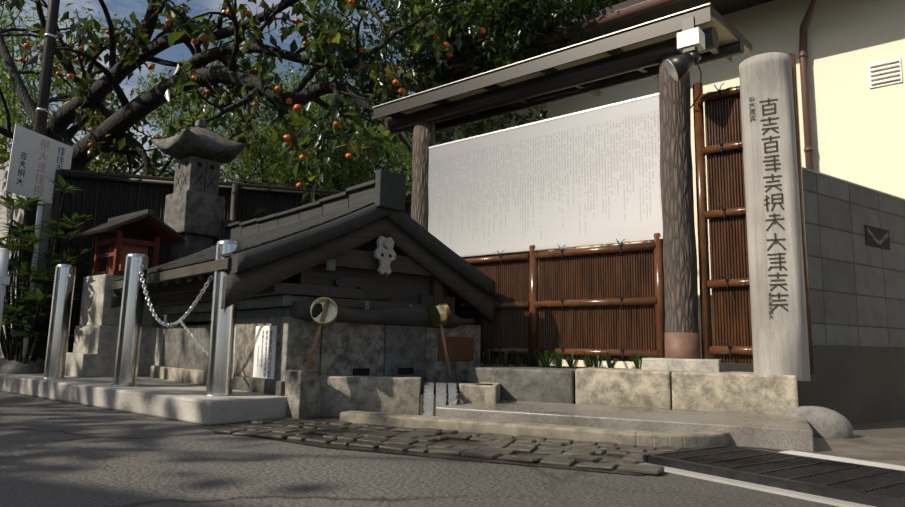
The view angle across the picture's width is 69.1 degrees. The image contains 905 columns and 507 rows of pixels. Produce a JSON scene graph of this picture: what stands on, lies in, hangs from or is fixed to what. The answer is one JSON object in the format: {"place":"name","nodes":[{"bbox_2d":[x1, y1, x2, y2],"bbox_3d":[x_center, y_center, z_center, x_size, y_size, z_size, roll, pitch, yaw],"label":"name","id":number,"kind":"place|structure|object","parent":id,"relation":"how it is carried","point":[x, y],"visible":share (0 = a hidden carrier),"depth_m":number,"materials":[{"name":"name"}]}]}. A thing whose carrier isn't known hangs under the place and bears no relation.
{"place":"outdoors","nodes":[
{"label":"outdoors","id":0,"kind":"place"},
{"bbox_2d":[0,0,530,186],"label":"sky","id":1,"kind":"structure","parent":0,"point":[123,8],"materials":[{"name":"blue"}]},
{"bbox_2d":[0,391,904,506],"bbox_3d":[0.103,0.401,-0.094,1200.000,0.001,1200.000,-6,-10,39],"label":"ground","id":2,"kind":"structure","parent":0,"point":[55,453],"depth_m":2.06,"materials":[{"name":"grey asphalt"}]},
{"bbox_2d":[0,248,9,332],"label":"marker post","id":3,"kind":"object","parent":2,"relation":"on","point":[4,260],"visible":1,"depth_m":4.63,"materials":[{"name":"white metal"}]},
{"bbox_2d":[0,160,26,358],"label":"block wall","id":4,"kind":"structure","parent":2,"relation":"on","point":[18,215],"depth_m":6.82,"materials":[{"name":"concrete"}]},
{"bbox_2d":[23,201,51,354],"bbox_3d":[-3.894,0.087,6.181,0.078,2.230,0.197,-2,-9,22],"label":"pole","id":5,"kind":"object","parent":4,"relation":"attached to","point":[43,213],"depth_m":6.20,"materials":[{"name":"white"}]},
{"bbox_2d":[15,0,59,354],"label":"sign pole","id":6,"kind":"object","parent":2,"relation":"on","point":[42,108],"visible":0.54,"depth_m":6.29,"materials":[{"name":"grey metal"}]},
{"bbox_2d":[5,124,72,203],"bbox_3d":[-3.865,-0.806,6.183,0.010,0.620,0.640,-1,-10,15],"label":"parking sign","id":7,"kind":"object","parent":6,"relation":"attached to","point":[37,160],"visible":0.88,"depth_m":6.11,"materials":[{"name":"white metal"}]},
{"bbox_2d":[0,0,117,163],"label":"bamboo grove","id":8,"kind":"object","parent":2,"relation":"on","point":[14,109],"visible":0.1,"depth_m":11.02,"materials":[{"name":"green plant"}]},
{"bbox_2d":[65,209,185,376],"bbox_3d":[-2.784,0.396,5.550,0.740,1.480,0.730,-6,-10,39],"label":"shrine","id":9,"kind":"object","parent":2,"relation":"on","point":[93,354],"visible":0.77,"depth_m":5.38,"materials":[{"name":"stone"}]},
{"bbox_2d":[0,373,286,425],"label":"platform","id":10,"kind":"structure","parent":2,"relation":"on","point":[173,400],"depth_m":3.74,"materials":[{"name":"concrete"}]},
{"bbox_2d":[0,174,93,363],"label":"shrub","id":11,"kind":"object","parent":10,"relation":"on","point":[16,314],"visible":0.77,"depth_m":5.46,"materials":[{"name":"green plant"}]},
{"bbox_2d":[41,264,75,378],"bbox_3d":[-2.957,0.504,4.947,0.160,0.855,0.167,2,-8,-8],"label":"bollard","id":12,"kind":"object","parent":10,"relation":"on","point":[59,326],"visible":0.96,"depth_m":4.90,"materials":[{"name":"silver metal"}]},
{"bbox_2d":[111,253,148,385],"bbox_3d":[-2.087,0.425,4.272,0.173,0.856,0.164,1,-8,-2],"label":"bollard","id":13,"kind":"object","parent":10,"relation":"on","point":[129,336],"visible":1,"depth_m":4.21,"materials":[{"name":"silver metal"}]},
{"bbox_2d":[203,240,240,396],"bbox_3d":[-1.262,0.349,3.636,0.159,0.854,0.159,3,-8,-11],"label":"bollard","id":14,"kind":"object","parent":10,"relation":"on","point":[221,356],"visible":0.81,"depth_m":3.57,"materials":[{"name":"silver metal"}]},
{"bbox_2d":[139,267,212,355],"bbox_3d":[-1.655,0.346,3.995,0.893,0.568,0.108,-5,-10,37],"label":"chain","id":15,"kind":"object","parent":14,"relation":"attached to","point":[175,323],"visible":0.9,"depth_m":3.90,"materials":[{"name":"white metal"}]},
{"bbox_2d":[0,2,286,182],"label":"yellow tree","id":16,"kind":"object","parent":2,"relation":"on","point":[95,164],"visible":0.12,"depth_m":11.50,"materials":[{"name":"green plant"}]},
{"bbox_2d":[151,120,246,327],"bbox_3d":[-2.315,-0.020,5.835,0.600,2.400,0.600,-6,-10,39],"label":"stone lantern","id":17,"kind":"object","parent":2,"relation":"on","point":[200,152],"visible":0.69,"depth_m":5.78,"materials":[{"name":"stone"}]},
{"bbox_2d":[0,0,501,214],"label":"persimmon tree","id":18,"kind":"object","parent":2,"relation":"on","point":[82,102],"visible":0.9,"depth_m":6.96,"materials":[{"name":"green plant"}]},
{"bbox_2d":[39,169,528,364],"bbox_3d":[-1.457,0.297,6.883,4.959,2.093,0.124,3,-8,-15],"label":"dark fence","id":19,"kind":"object","parent":2,"relation":"on","point":[100,198],"visible":0.17,"depth_m":6.49,"materials":[{"name":"black wood"}]},
{"bbox_2d":[126,0,453,195],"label":"trees","id":20,"kind":"object","parent":2,"relation":"on","point":[347,174],"visible":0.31,"depth_m":14.31,"materials":[{"name":"green plant"}]},
{"bbox_2d":[111,169,495,395],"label":"spring house","id":21,"kind":"structure","parent":2,"relation":"on","point":[378,265],"depth_m":4.13,"materials":[{"name":"stone"}]},
{"bbox_2d":[253,326,276,378],"bbox_3d":[-1.091,0.571,3.817,0.008,0.300,0.260,8,-11,-41],"label":"small sign","id":22,"kind":"object","parent":21,"relation":"attached to","point":[264,352],"visible":1,"depth_m":3.81,"materials":[{"name":"white paint"}]},
{"bbox_2d":[427,302,451,376],"bbox_3d":[-0.085,0.553,4.247,0.132,0.486,0.156,8,-11,-41],"label":"ladle","id":23,"kind":"object","parent":21,"relation":"hanging from","point":[439,313],"visible":1,"depth_m":4.23,"materials":[{"name":"gold metal"}]},
{"bbox_2d":[285,370,499,418],"bbox_3d":[-0.132,0.829,3.920,0.836,0.262,1.500,-6,-10,39],"label":"basin","id":24,"kind":"object","parent":2,"relation":"on","point":[311,394],"visible":0.75,"depth_m":3.71,"materials":[{"name":"stone"}]},
{"bbox_2d":[305,297,337,369],"bbox_3d":[-0.734,0.456,3.686,0.166,0.421,0.116,2,-8,-8],"label":"ladle","id":25,"kind":"object","parent":24,"relation":"on","point":[327,316],"visible":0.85,"depth_m":3.70,"materials":[{"name":"beige metal"}]},
{"bbox_2d":[0,354,852,438],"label":"rocks","id":26,"kind":"object","parent":2,"relation":"on","point":[823,422],"visible":0.52,"depth_m":3.21,"materials":[{"name":"grey stone"}]},
{"bbox_2d":[206,418,680,474],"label":"cobbles","id":27,"kind":"object","parent":2,"relation":"on","point":[611,457],"visible":0.96,"depth_m":2.67,"materials":[{"name":"grey stone"}]},
{"bbox_2d":[421,379,477,415],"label":"water","id":28,"kind":"structure","parent":2,"relation":"on","point":[440,389],"depth_m":3.68,"materials":[{"name":"grey liquid"}]},
{"bbox_2d":[284,0,627,144],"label":"evergreen tree","id":29,"kind":"object","parent":2,"relation":"on","point":[509,20],"visible":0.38,"depth_m":7.33,"materials":[{"name":"green plant"}]},
{"bbox_2d":[339,400,813,451],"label":"stone step","id":30,"kind":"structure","parent":2,"relation":"on","point":[658,427],"depth_m":3.04,"materials":[{"name":"granite"},{"name":"concrete"}]},
{"bbox_2d":[468,366,798,414],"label":"stone block wall","id":31,"kind":"structure","parent":30,"relation":"on","point":[737,392],"depth_m":3.65,"materials":[{"name":"stone"}]},
{"bbox_2d":[480,358,721,371],"bbox_3d":[0.466,0.928,4.896,4.200,0.358,0.986,-6,-10,39],"label":"ledge","id":32,"kind":"object","parent":2,"relation":"on","point":[700,365],"visible":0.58,"depth_m":3.76,"materials":[{"name":"beige stone"}]},
{"bbox_2d":[372,3,752,358],"bbox_3d":[0.656,-0.277,4.940,2.860,2.287,1.008,-6,-10,39],"label":"notice board","id":33,"kind":"object","parent":32,"relation":"on","point":[668,52],"visible":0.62,"depth_m":4.29,"materials":[{"name":"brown wood"}]},
{"bbox_2d":[428,93,662,257],"bbox_3d":[0.563,-0.484,4.763,2.038,0.944,0.030,-6,-10,39],"label":"information board","id":34,"kind":"object","parent":33,"relation":"attached to","point":[588,177],"visible":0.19,"depth_m":4.63,"materials":[{"name":"white paint"}]},
{"bbox_2d":[451,53,813,373],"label":"bamboo fences","id":35,"kind":"object","parent":32,"relation":"on","point":[602,300],"visible":0.52,"depth_m":4.13,"materials":[{"name":"brown wood"}]},
{"bbox_2d":[739,52,810,380],"bbox_3d":[1.769,-0.208,3.630,0.274,1.780,0.274,-6,-10,39],"label":"monument post","id":36,"kind":"object","parent":32,"relation":"on","point":[780,345],"visible":0.96,"depth_m":3.56,"materials":[{"name":"grey stone"}]},
{"bbox_2d":[638,445,904,506],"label":"grate","id":37,"kind":"object","parent":2,"relation":"on","point":[835,481],"visible":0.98,"depth_m":2.09,"materials":[{"name":"black metal"}]},
{"bbox_2d":[764,435,904,465],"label":"sidewalk","id":38,"kind":"structure","parent":2,"relation":"on","point":[886,449],"depth_m":2.82,"materials":[{"name":"grey concrete"}]},
{"bbox_2d":[797,167,904,424],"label":"block wall","id":39,"kind":"structure","parent":2,"relation":"on","point":[855,238],"depth_m":3.97,"materials":[{"name":"concrete"}]},
{"bbox_2d":[480,349,650,368],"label":"mondo grass","id":40,"kind":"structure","parent":0,"point":[533,358],"depth_m":4.30,"materials":[{"name":"green plant"}]},
{"bbox_2d":[396,0,904,371],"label":"house","id":41,"kind":"structure","parent":0,"point":[850,62],"depth_m":6.00,"materials":[{"name":"paint"}]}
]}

